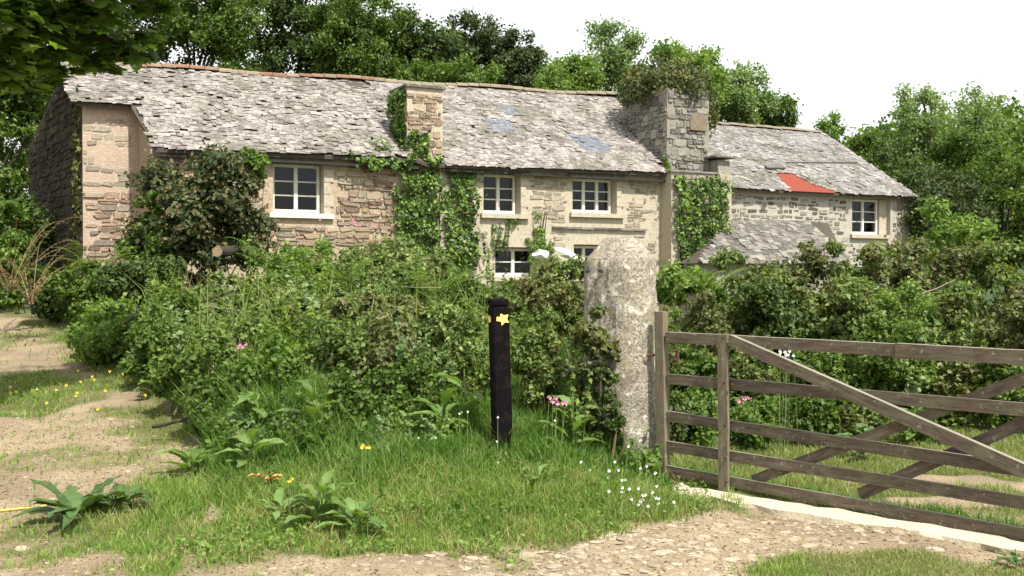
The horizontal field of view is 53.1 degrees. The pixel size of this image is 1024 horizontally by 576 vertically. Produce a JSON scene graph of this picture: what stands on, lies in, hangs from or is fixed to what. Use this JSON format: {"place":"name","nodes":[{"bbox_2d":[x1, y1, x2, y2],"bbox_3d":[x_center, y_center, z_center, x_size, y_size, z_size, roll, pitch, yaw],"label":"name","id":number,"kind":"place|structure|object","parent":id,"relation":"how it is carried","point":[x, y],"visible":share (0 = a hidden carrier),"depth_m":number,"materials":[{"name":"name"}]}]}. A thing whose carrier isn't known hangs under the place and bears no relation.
{"place":"outdoors","nodes":[
{"label":"outdoors","id":0,"kind":"place"},
{"bbox_2d":[0,320,226,575],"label":"track grass","id":1,"kind":"structure","parent":0,"point":[45,393],"depth_m":9.42,"materials":[{"name":"green plant"}]},
{"bbox_2d":[8,445,825,575],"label":"short grass","id":2,"kind":"structure","parent":0,"point":[163,495],"depth_m":6.94,"materials":[{"name":"green plant"}]},
{"bbox_2d":[0,133,1023,575],"bbox_3d":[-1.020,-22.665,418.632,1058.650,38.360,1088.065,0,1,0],"label":"ground","id":3,"kind":"structure","parent":0,"point":[18,355],"depth_m":6.92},
{"bbox_2d":[0,190,37,313],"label":"shrub","id":4,"kind":"object","parent":3,"relation":"on","point":[11,210],"visible":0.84,"depth_m":20.86,"materials":[{"name":"green plant"}]},
{"bbox_2d":[3,187,61,312],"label":"shrub","id":5,"kind":"object","parent":3,"relation":"on","point":[35,226],"visible":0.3,"depth_m":21.80,"materials":[{"name":"green plant"}]},
{"bbox_2d":[0,0,66,312],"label":"broadleaf tree","id":6,"kind":"object","parent":3,"relation":"on","point":[26,109],"visible":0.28,"depth_m":26.75,"materials":[{"name":"green plant"}]},
{"bbox_2d":[12,476,132,529],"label":"dock plant","id":7,"kind":"object","parent":3,"relation":"on","point":[71,503],"visible":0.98,"depth_m":6.96,"materials":[{"name":"green plant"}]},
{"bbox_2d":[43,259,104,315],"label":"bramble bush","id":8,"kind":"object","parent":3,"relation":"on","point":[79,293],"visible":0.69,"depth_m":15.25,"materials":[{"name":"green plant"}]},
{"bbox_2d":[0,0,182,94],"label":"sycamore tree","id":9,"kind":"object","parent":3,"relation":"on","point":[28,28],"visible":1,"depth_m":9.47,"materials":[{"name":"green plant"}]},
{"bbox_2d":[60,292,142,366],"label":"weed clump","id":10,"kind":"object","parent":3,"relation":"on","point":[102,343],"visible":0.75,"depth_m":12.29,"materials":[{"name":"green plant"}]},
{"bbox_2d":[93,248,192,314],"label":"bramble bush","id":11,"kind":"object","parent":3,"relation":"on","point":[116,283],"visible":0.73,"depth_m":13.89,"materials":[{"name":"green plant"}]},
{"bbox_2d":[112,190,177,263],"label":"shrub","id":12,"kind":"object","parent":3,"relation":"on","point":[152,243],"visible":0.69,"depth_m":16.35,"materials":[{"name":"green plant"}]},
{"bbox_2d":[117,299,184,389],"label":"weed clump","id":13,"kind":"object","parent":3,"relation":"on","point":[138,359],"visible":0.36,"depth_m":10.86,"materials":[{"name":"green plant"}]},
{"bbox_2d":[58,300,288,449],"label":"bank edge weeds","id":14,"kind":"object","parent":3,"relation":"on","point":[72,318],"visible":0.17,"depth_m":10.97,"materials":[{"name":"green plant"}]},
{"bbox_2d":[145,345,216,415],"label":"bramble bush","id":15,"kind":"object","parent":3,"relation":"on","point":[162,373],"visible":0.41,"depth_m":9.70,"materials":[{"name":"green plant"}]},
{"bbox_2d":[128,287,236,332],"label":"bramble bush","id":16,"kind":"object","parent":3,"relation":"on","point":[174,298],"visible":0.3,"depth_m":11.62,"materials":[{"name":"green plant"}]},
{"bbox_2d":[108,143,283,292],"bbox_3d":[-5.200,-0.975,17.132,2.732,2.847,2.563,0,1,0],"label":"shrub","id":17,"kind":"object","parent":3,"relation":"on","point":[202,198],"visible":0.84,"depth_m":16.53,"materials":[{"name":"green plant"}]},
{"bbox_2d":[141,0,272,71],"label":"broadleaf tree","id":18,"kind":"object","parent":3,"relation":"on","point":[220,33],"visible":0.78,"depth_m":29.27,"materials":[{"name":"green plant"}]},
{"bbox_2d":[180,326,251,440],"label":"weed clump","id":19,"kind":"object","parent":3,"relation":"on","point":[196,368],"visible":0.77,"depth_m":8.79,"materials":[{"name":"green plant"}]},
{"bbox_2d":[192,319,272,361],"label":"bramble bush","id":20,"kind":"object","parent":3,"relation":"on","point":[230,348],"visible":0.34,"depth_m":10.02,"materials":[{"name":"green plant"}]},
{"bbox_2d":[201,268,294,321],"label":"bramble bush","id":21,"kind":"object","parent":3,"relation":"on","point":[216,277],"visible":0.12,"depth_m":12.54,"materials":[{"name":"green plant"}]},
{"bbox_2d":[229,320,309,396],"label":"weed clump","id":22,"kind":"object","parent":3,"relation":"on","point":[286,358],"visible":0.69,"depth_m":8.85,"materials":[{"name":"green plant"}]},
{"bbox_2d":[239,0,347,73],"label":"broadleaf tree","id":23,"kind":"object","parent":3,"relation":"on","point":[296,40],"visible":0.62,"depth_m":32.04,"materials":[{"name":"green plant"}]},
{"bbox_2d":[250,286,362,336],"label":"bramble bush","id":24,"kind":"object","parent":3,"relation":"on","point":[334,297],"visible":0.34,"depth_m":11.07,"materials":[{"name":"green plant"}]},
{"bbox_2d":[283,469,357,522],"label":"dock plant","id":25,"kind":"object","parent":3,"relation":"on","point":[323,504],"visible":0.93,"depth_m":6.78,"materials":[{"name":"green plant"}]},
{"bbox_2d":[297,314,371,380],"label":"bramble bush","id":26,"kind":"object","parent":3,"relation":"on","point":[346,341],"visible":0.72,"depth_m":9.19,"materials":[{"name":"green plant"}]},
{"bbox_2d":[294,247,388,298],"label":"bramble bush","id":27,"kind":"object","parent":3,"relation":"on","point":[356,253],"visible":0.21,"depth_m":14.20,"materials":[{"name":"green plant"}]},
{"bbox_2d":[313,494,387,533],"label":"dock plant","id":28,"kind":"object","parent":3,"relation":"on","point":[352,506],"visible":0.96,"depth_m":6.62,"materials":[{"name":"green plant"}]},
{"bbox_2d":[323,360,387,426],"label":"weed clump","id":29,"kind":"object","parent":3,"relation":"on","point":[342,382],"visible":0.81,"depth_m":8.42,"materials":[{"name":"green plant"}]},
{"bbox_2d":[305,0,409,78],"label":"broadleaf tree","id":30,"kind":"object","parent":3,"relation":"on","point":[353,24],"visible":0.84,"depth_m":31.01,"materials":[{"name":"green plant"}]},
{"bbox_2d":[326,290,424,334],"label":"bramble bush","id":31,"kind":"object","parent":3,"relation":"on","point":[367,297],"visible":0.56,"depth_m":10.74,"materials":[{"name":"green plant"}]},
{"bbox_2d":[29,62,737,325],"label":"stone cottage","id":32,"kind":"structure","parent":3,"relation":"on","point":[585,172],"depth_m":22.11,"materials":[{"name":"stone"}]},
{"bbox_2d":[65,84,81,276],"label":"gable ivy","id":33,"kind":"object","parent":32,"relation":"attached to","point":[74,161],"visible":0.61,"depth_m":20.07,"materials":[{"name":"green plant"}]},
{"bbox_2d":[269,163,333,218],"bbox_3d":[-4.204,-1.917,20.315,1.290,1.075,0.360,0,1,-27],"label":"window","id":34,"kind":"structure","parent":32,"relation":"in","point":[277,213],"depth_m":20.37,"materials":[{"name":"white paint"}]},
{"bbox_2d":[349,88,488,274],"bbox_3d":[-2.053,-2.172,21.581,3.210,3.981,1.264,0,1,-25],"label":"wall ivy","id":35,"kind":"object","parent":32,"relation":"attached to","point":[405,221],"depth_m":21.29,"materials":[{"name":"green plant"}]},
{"bbox_2d":[569,178,624,217],"bbox_3d":[1.890,-2.049,23.418,1.436,0.888,0.360,0,1,-27],"label":"window","id":36,"kind":"structure","parent":32,"relation":"in","point":[595,213],"depth_m":23.44,"materials":[{"name":"white paint"}]},
{"bbox_2d":[615,44,720,138],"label":"chimney top ivy","id":37,"kind":"object","parent":32,"relation":"attached to","point":[649,79],"visible":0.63,"depth_m":24.68,"materials":[{"name":"green plant"}]},
{"bbox_2d":[663,155,734,283],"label":"chimney breast ivy","id":38,"kind":"object","parent":32,"relation":"attached to","point":[692,209],"visible":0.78,"depth_m":23.94,"materials":[{"name":"green plant"}]},
{"bbox_2d":[345,308,436,386],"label":"bramble bush","id":39,"kind":"object","parent":3,"relation":"on","point":[383,341],"visible":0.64,"depth_m":9.14,"materials":[{"name":"green plant"}]},
{"bbox_2d":[378,347,440,426],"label":"weed clump","id":40,"kind":"object","parent":3,"relation":"on","point":[417,372],"visible":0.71,"depth_m":8.61,"materials":[{"name":"green plant"}]},
{"bbox_2d":[371,246,461,297],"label":"bramble bush","id":41,"kind":"object","parent":3,"relation":"on","point":[437,264],"visible":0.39,"depth_m":14.01,"materials":[{"name":"green plant"}]},
{"bbox_2d":[363,0,477,80],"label":"broadleaf tree","id":42,"kind":"object","parent":3,"relation":"on","point":[417,44],"visible":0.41,"depth_m":33.03,"materials":[{"name":"green plant"}]},
{"bbox_2d":[161,316,698,512],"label":"long grass","id":43,"kind":"structure","parent":3,"relation":"on","point":[347,438],"depth_m":7.99,"materials":[{"name":"green plant"}]},
{"bbox_2d":[169,441,709,569],"bbox_3d":[-0.639,1.356,7.389,4.284,0.555,3.040,0,1,0],"label":"dead thatch","id":44,"kind":"object","parent":3,"relation":"on","point":[675,479],"visible":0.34,"depth_m":6.80,"materials":[{"name":"plant"}]},
{"bbox_2d":[400,298,487,354],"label":"bramble bush","id":45,"kind":"object","parent":3,"relation":"on","point":[435,323],"visible":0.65,"depth_m":9.93,"materials":[{"name":"green plant"}]},
{"bbox_2d":[393,49,506,83],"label":"broadleaf tree","id":46,"kind":"object","parent":3,"relation":"on","point":[441,72],"visible":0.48,"depth_m":29.47,"materials":[{"name":"green plant"}]},
{"bbox_2d":[441,309,489,407],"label":"bramble bush","id":47,"kind":"object","parent":3,"relation":"on","point":[467,358],"visible":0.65,"depth_m":8.85,"materials":[{"name":"green plant"}]},
{"bbox_2d":[167,443,770,566],"bbox_3d":[-0.611,1.396,7.229,4.251,0.442,2.810,0,1,0],"label":"clover","id":48,"kind":"object","parent":3,"relation":"on","point":[267,541],"visible":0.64,"depth_m":6.70,"materials":[{"name":"green plant"}]},
{"bbox_2d":[440,7,504,83],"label":"broadleaf tree","id":49,"kind":"object","parent":3,"relation":"on","point":[479,48],"visible":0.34,"depth_m":35.14,"materials":[{"name":"green plant"}]},
{"bbox_2d":[488,298,512,454],"bbox_3d":[-0.091,0.755,8.001,0.146,1.349,0.146,-2,1,-17],"label":"waymark post","id":50,"kind":"object","parent":3,"relation":"on","point":[499,360],"visible":0.94,"depth_m":7.94,"materials":[{"name":"black wood"}]},
{"bbox_2d":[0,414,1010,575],"bbox_3d":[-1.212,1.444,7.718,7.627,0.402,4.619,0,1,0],"label":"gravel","id":51,"kind":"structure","parent":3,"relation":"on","point":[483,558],"depth_m":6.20,"materials":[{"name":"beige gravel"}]},
{"bbox_2d":[485,23,551,87],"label":"broadleaf tree","id":52,"kind":"object","parent":3,"relation":"on","point":[514,59],"visible":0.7,"depth_m":34.51,"materials":[{"name":"green plant"}]},
{"bbox_2d":[510,321,562,418],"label":"bramble bush","id":53,"kind":"object","parent":3,"relation":"on","point":[528,360],"visible":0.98,"depth_m":8.64,"materials":[{"name":"green plant"}]},
{"bbox_2d":[507,253,587,358],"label":"hawthorn bush","id":54,"kind":"object","parent":3,"relation":"on","point":[546,296],"visible":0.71,"depth_m":9.77,"materials":[{"name":"green plant"}]},
{"bbox_2d":[90,278,1021,443],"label":"undergrowth","id":55,"kind":"object","parent":3,"relation":"on","point":[943,419],"visible":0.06,"depth_m":10.99,"materials":[{"name":"green plant"}]},
{"bbox_2d":[149,250,970,464],"bbox_3d":[0.761,0.525,10.884,11.021,1.980,5.970,0,1,0],"label":"weed tangle","id":56,"kind":"object","parent":3,"relation":"on","point":[404,396],"visible":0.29,"depth_m":11.40,"materials":[{"name":"green plant"}]},
{"bbox_2d":[530,49,607,90],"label":"broadleaf tree","id":57,"kind":"object","parent":3,"relation":"on","point":[574,72],"visible":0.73,"depth_m":29.43,"materials":[{"name":"green plant"}]},
{"bbox_2d":[151,249,988,423],"bbox_3d":[0.561,0.533,12.000,8.654,1.984,5.602,0,1,-24],"label":"weed tangle","id":58,"kind":"object","parent":3,"relation":"on","point":[285,319],"visible":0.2,"depth_m":11.95,"materials":[{"name":"green plant"}]},
{"bbox_2d":[144,254,999,449],"bbox_3d":[0.778,0.551,10.875,11.493,1.933,5.930,0,1,0],"label":"weed tangle","id":59,"kind":"object","parent":3,"relation":"on","point":[311,295],"visible":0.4,"depth_m":10.67,"materials":[{"name":"green plant"}]},
{"bbox_2d":[136,247,1012,456],"bbox_3d":[0.643,0.507,11.867,9.139,2.030,5.673,0,1,-33],"label":"weed tangle","id":60,"kind":"object","parent":3,"relation":"on","point":[329,413],"visible":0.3,"depth_m":8.38,"materials":[{"name":"green plant"}]},
{"bbox_2d":[558,303,621,445],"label":"ivy bush","id":61,"kind":"object","parent":3,"relation":"on","point":[593,344],"visible":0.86,"depth_m":8.36,"materials":[{"name":"green plant"}]},
{"bbox_2d":[586,373,627,463],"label":"weed","id":62,"kind":"object","parent":3,"relation":"on","point":[614,422],"visible":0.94,"depth_m":8.32,"materials":[{"name":"green plant"}]},
{"bbox_2d":[576,14,656,91],"bbox_3d":[3.248,-3.811,33.011,2.746,10.018,2.503,0,1,0],"label":"ash tree","id":63,"kind":"object","parent":3,"relation":"on","point":[613,56],"visible":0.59,"depth_m":32.55,"materials":[{"name":"green plant"}]},
{"bbox_2d":[583,237,678,458],"bbox_3d":[0.968,0.630,8.690,0.818,2.134,0.550,0,1,0],"label":"granite gatepost","id":64,"kind":"object","parent":3,"relation":"on","point":[620,277],"visible":0.56,"depth_m":8.51,"materials":[{"name":"grey stone"}]},
{"bbox_2d":[620,33,734,118],"bbox_3d":[5.009,-3.211,31.068,3.477,8.869,3.014,0,1,0],"label":"ash tree","id":65,"kind":"object","parent":3,"relation":"on","point":[704,59],"visible":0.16,"depth_m":30.39,"materials":[{"name":"green plant"}]},
{"bbox_2d":[656,259,732,352],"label":"bramble bush","id":66,"kind":"object","parent":3,"relation":"on","point":[666,284],"visible":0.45,"depth_m":14.03,"materials":[{"name":"green plant"}]},
{"bbox_2d":[671,386,732,444],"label":"weed clump","id":67,"kind":"object","parent":3,"relation":"on","point":[696,395],"visible":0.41,"depth_m":9.83,"materials":[{"name":"green plant"}]},
{"bbox_2d":[669,344,735,419],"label":"bramble bush","id":68,"kind":"object","parent":3,"relation":"on","point":[701,363],"visible":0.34,"depth_m":10.66,"materials":[{"name":"green plant"}]},
{"bbox_2d":[669,288,759,378],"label":"bramble bush","id":69,"kind":"object","parent":3,"relation":"on","point":[699,312],"visible":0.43,"depth_m":11.88,"materials":[{"name":"green plant"}]},
{"bbox_2d":[701,245,791,335],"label":"bramble bush","id":70,"kind":"object","parent":3,"relation":"on","point":[724,258],"visible":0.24,"depth_m":13.49,"materials":[{"name":"green plant"}]},
{"bbox_2d":[708,54,786,125],"bbox_3d":[6.985,-3.083,31.985,2.661,8.602,2.638,-1,1,-41],"label":"ash tree","id":71,"kind":"object","parent":3,"relation":"on","point":[748,97],"visible":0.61,"depth_m":31.57,"materials":[{"name":"green plant"}]},
{"bbox_2d":[716,395,783,450],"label":"weed clump","id":72,"kind":"object","parent":3,"relation":"on","point":[763,413],"visible":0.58,"depth_m":9.99,"materials":[{"name":"green plant"}]},
{"bbox_2d":[716,353,789,423],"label":"bramble bush","id":73,"kind":"object","parent":3,"relation":"on","point":[742,365],"visible":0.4,"depth_m":11.07,"materials":[{"name":"green plant"}]},
{"bbox_2d":[725,273,814,405],"bbox_3d":[2.983,0.701,11.982,1.338,1.776,1.179,0,1,0],"label":"bramble bush","id":74,"kind":"object","parent":3,"relation":"on","point":[770,297],"visible":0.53,"depth_m":11.79,"materials":[{"name":"green plant"}]},
{"bbox_2d":[754,88,803,128],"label":"broadleaf tree","id":75,"kind":"object","parent":3,"relation":"on","point":[789,118],"visible":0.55,"depth_m":32.53,"materials":[{"name":"green plant"}]},
{"bbox_2d":[743,239,837,330],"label":"bramble bush","id":76,"kind":"object","parent":3,"relation":"on","point":[812,269],"visible":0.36,"depth_m":13.68,"materials":[{"name":"green plant"}]},
{"bbox_2d":[676,121,919,328],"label":"stone annexe","id":77,"kind":"structure","parent":3,"relation":"on","point":[793,187],"depth_m":26.75,"materials":[{"name":"grey stone"}]},
{"bbox_2d":[780,395,839,445],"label":"weed clump","id":78,"kind":"object","parent":3,"relation":"on","point":[813,414],"visible":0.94,"depth_m":10.16,"materials":[{"name":"green plant"}]},
{"bbox_2d":[777,350,864,413],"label":"bramble bush","id":79,"kind":"object","parent":3,"relation":"on","point":[818,365],"visible":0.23,"depth_m":11.29,"materials":[{"name":"green plant"}]},
{"bbox_2d":[786,267,879,402],"bbox_3d":[3.756,0.671,11.946,1.196,1.832,1.088,0,1,0],"label":"bramble bush","id":80,"kind":"object","parent":3,"relation":"on","point":[844,302],"visible":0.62,"depth_m":11.98,"materials":[{"name":"green plant"}]},
{"bbox_2d":[654,311,1023,541],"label":"field gate","id":81,"kind":"structure","parent":3,"relation":"on","point":[983,456],"depth_m":7.23,"materials":[{"name":"brown wood"}]},
{"bbox_2d":[670,460,1023,540],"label":"grass","id":82,"kind":"structure","parent":3,"relation":"on","point":[936,508],"depth_m":7.29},
{"bbox_2d":[674,483,1023,557],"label":"threshold strip","id":83,"kind":"object","parent":3,"relation":"on","point":[962,538],"visible":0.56,"depth_m":7.04,"materials":[{"name":"concrete"}]},
{"bbox_2d":[809,235,896,372],"bbox_3d":[4.429,0.321,13.478,1.338,2.054,0.962,0,1,0],"label":"bramble bush","id":84,"kind":"object","parent":3,"relation":"on","point":[873,254],"visible":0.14,"depth_m":13.51,"materials":[{"name":"green plant"}]},
{"bbox_2d":[834,400,891,435],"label":"weed clump","id":85,"kind":"object","parent":3,"relation":"on","point":[851,414],"visible":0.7,"depth_m":10.18,"materials":[{"name":"green plant"}]},
{"bbox_2d":[844,123,900,178],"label":"broadleaf tree","id":86,"kind":"object","parent":3,"relation":"on","point":[859,145],"visible":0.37,"depth_m":32.80,"materials":[{"name":"green plant"}]},
{"bbox_2d":[729,543,1023,575],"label":"verge grass","id":87,"kind":"structure","parent":3,"relation":"on","point":[879,559],"depth_m":5.95,"materials":[{"name":"green plant"}]},
{"bbox_2d":[847,334,941,408],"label":"bramble bush","id":88,"kind":"object","parent":3,"relation":"on","point":[884,369],"visible":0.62,"depth_m":11.19,"materials":[{"name":"green plant"}]},
{"bbox_2d":[858,237,942,342],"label":"bramble bush","id":89,"kind":"object","parent":3,"relation":"on","point":[906,259],"visible":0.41,"depth_m":13.83,"materials":[{"name":"green plant"}]},
{"bbox_2d":[867,139,942,243],"bbox_3d":[11.480,-1.624,31.020,3.088,5.722,2.973,0,1,11],"label":"broadleaf tree","id":90,"kind":"object","parent":3,"relation":"on","point":[904,178],"visible":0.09,"depth_m":30.65,"materials":[{"name":"green plant"}]},
{"bbox_2d":[866,274,945,406],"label":"bush","id":91,"kind":"object","parent":3,"relation":"on","point":[906,331],"visible":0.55,"depth_m":11.84,"materials":[{"name":"green plant"}]},
{"bbox_2d":[867,80,963,267],"bbox_3d":[13.454,-2.839,34.027,3.100,8.055,2.684,0,1,0],"label":"ash tree","id":92,"kind":"object","parent":3,"relation":"on","point":[912,125],"visible":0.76,"depth_m":33.65,"materials":[{"name":"green plant"}]},
{"bbox_2d":[838,89,1023,209],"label":"distant wood","id":93,"kind":"object","parent":3,"relation":"on","point":[1013,138],"visible":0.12,"depth_m":184.80,"materials":[{"name":"green plant"}]},
{"bbox_2d":[910,344,988,428],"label":"bramble bush","id":94,"kind":"object","parent":3,"relation":"on","point":[944,384],"visible":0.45,"depth_m":11.04,"materials":[{"name":"green plant"}]},
{"bbox_2d":[897,159,1003,312],"bbox_3d":[11.784,-1.132,28.025,2.911,4.870,2.826,0,1,0],"label":"thorn tree","id":95,"kind":"object","parent":3,"relation":"on","point":[948,189],"visible":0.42,"depth_m":27.59,"materials":[{"name":"green plant"}]},
{"bbox_2d":[904,232,1003,369],"bbox_3d":[5.991,0.270,13.767,1.385,2.077,1.022,0,1,25],"label":"bramble bush","id":96,"kind":"object","parent":3,"relation":"on","point":[962,256],"visible":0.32,"depth_m":13.63,"materials":[{"name":"green plant"}]},
{"bbox_2d":[907,195,1005,309],"bbox_3d":[9.578,-0.411,21.925,2.063,3.197,1.839,1,1,44],"label":"bramble bush","id":97,"kind":"object","parent":3,"relation":"on","point":[957,232],"visible":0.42,"depth_m":21.84,"materials":[{"name":"green plant"}]},
{"bbox_2d":[914,278,1008,395],"bbox_3d":[5.100,0.742,11.880,1.166,1.714,1.244,0,1,32],"label":"bramble bush","id":98,"kind":"object","parent":3,"relation":"on","point":[955,315],"visible":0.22,"depth_m":11.59,"materials":[{"name":"green plant"}]},
{"bbox_2d":[916,123,1017,230],"bbox_3d":[14.498,-2.062,32.898,3.417,6.535,3.394,1,1,36],"label":"broadleaf tree","id":99,"kind":"object","parent":3,"relation":"on","point":[962,148],"visible":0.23,"depth_m":32.38,"materials":[{"name":"green plant"}]},
{"bbox_2d":[943,78,1012,280],"bbox_3d":[18.151,-3.493,39.916,2.596,9.209,2.650,0,1,16],"label":"ash tree","id":100,"kind":"object","parent":3,"relation":"on","point":[968,117],"visible":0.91,"depth_m":39.61,"materials":[{"name":"green plant"}]},
{"bbox_2d":[956,141,1023,292],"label":"broadleaf tree","id":101,"kind":"object","parent":3,"relation":"on","point":[1007,190],"visible":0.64,"depth_m":28.71,"materials":[{"name":"green plant"}]},
{"bbox_2d":[964,236,1023,344],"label":"bramble bush","id":102,"kind":"object","parent":3,"relation":"on","point":[1004,258],"visible":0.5,"depth_m":13.36,"materials":[{"name":"green plant"}]},
{"bbox_2d":[966,280,1023,416],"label":"bramble bush","id":103,"kind":"object","parent":3,"relation":"on","point":[1011,312],"visible":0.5,"depth_m":11.53,"materials":[{"name":"green plant"}]},
{"bbox_2d":[974,341,1023,434],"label":"bramble bush","id":104,"kind":"object","parent":3,"relation":"on","point":[994,372],"visible":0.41,"depth_m":10.89,"materials":[{"name":"green plant"}]},
{"bbox_2d":[0,0,1023,194],"label":"sky","id":105,"kind":"structure","parent":0,"point":[848,57],"materials":[{"name":"white"}]},
{"bbox_2d":[121,258,998,427],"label":"seeding grass","id":106,"kind":"structure","parent":0,"point":[324,296],"depth_m":10.94,"materials":[{"name":"green plant"}]},
{"bbox_2d":[670,403,1023,522],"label":"lawn grass","id":107,"kind":"structure","parent":0,"point":[791,454],"depth_m":9.20,"materials":[{"name":"green plant"}]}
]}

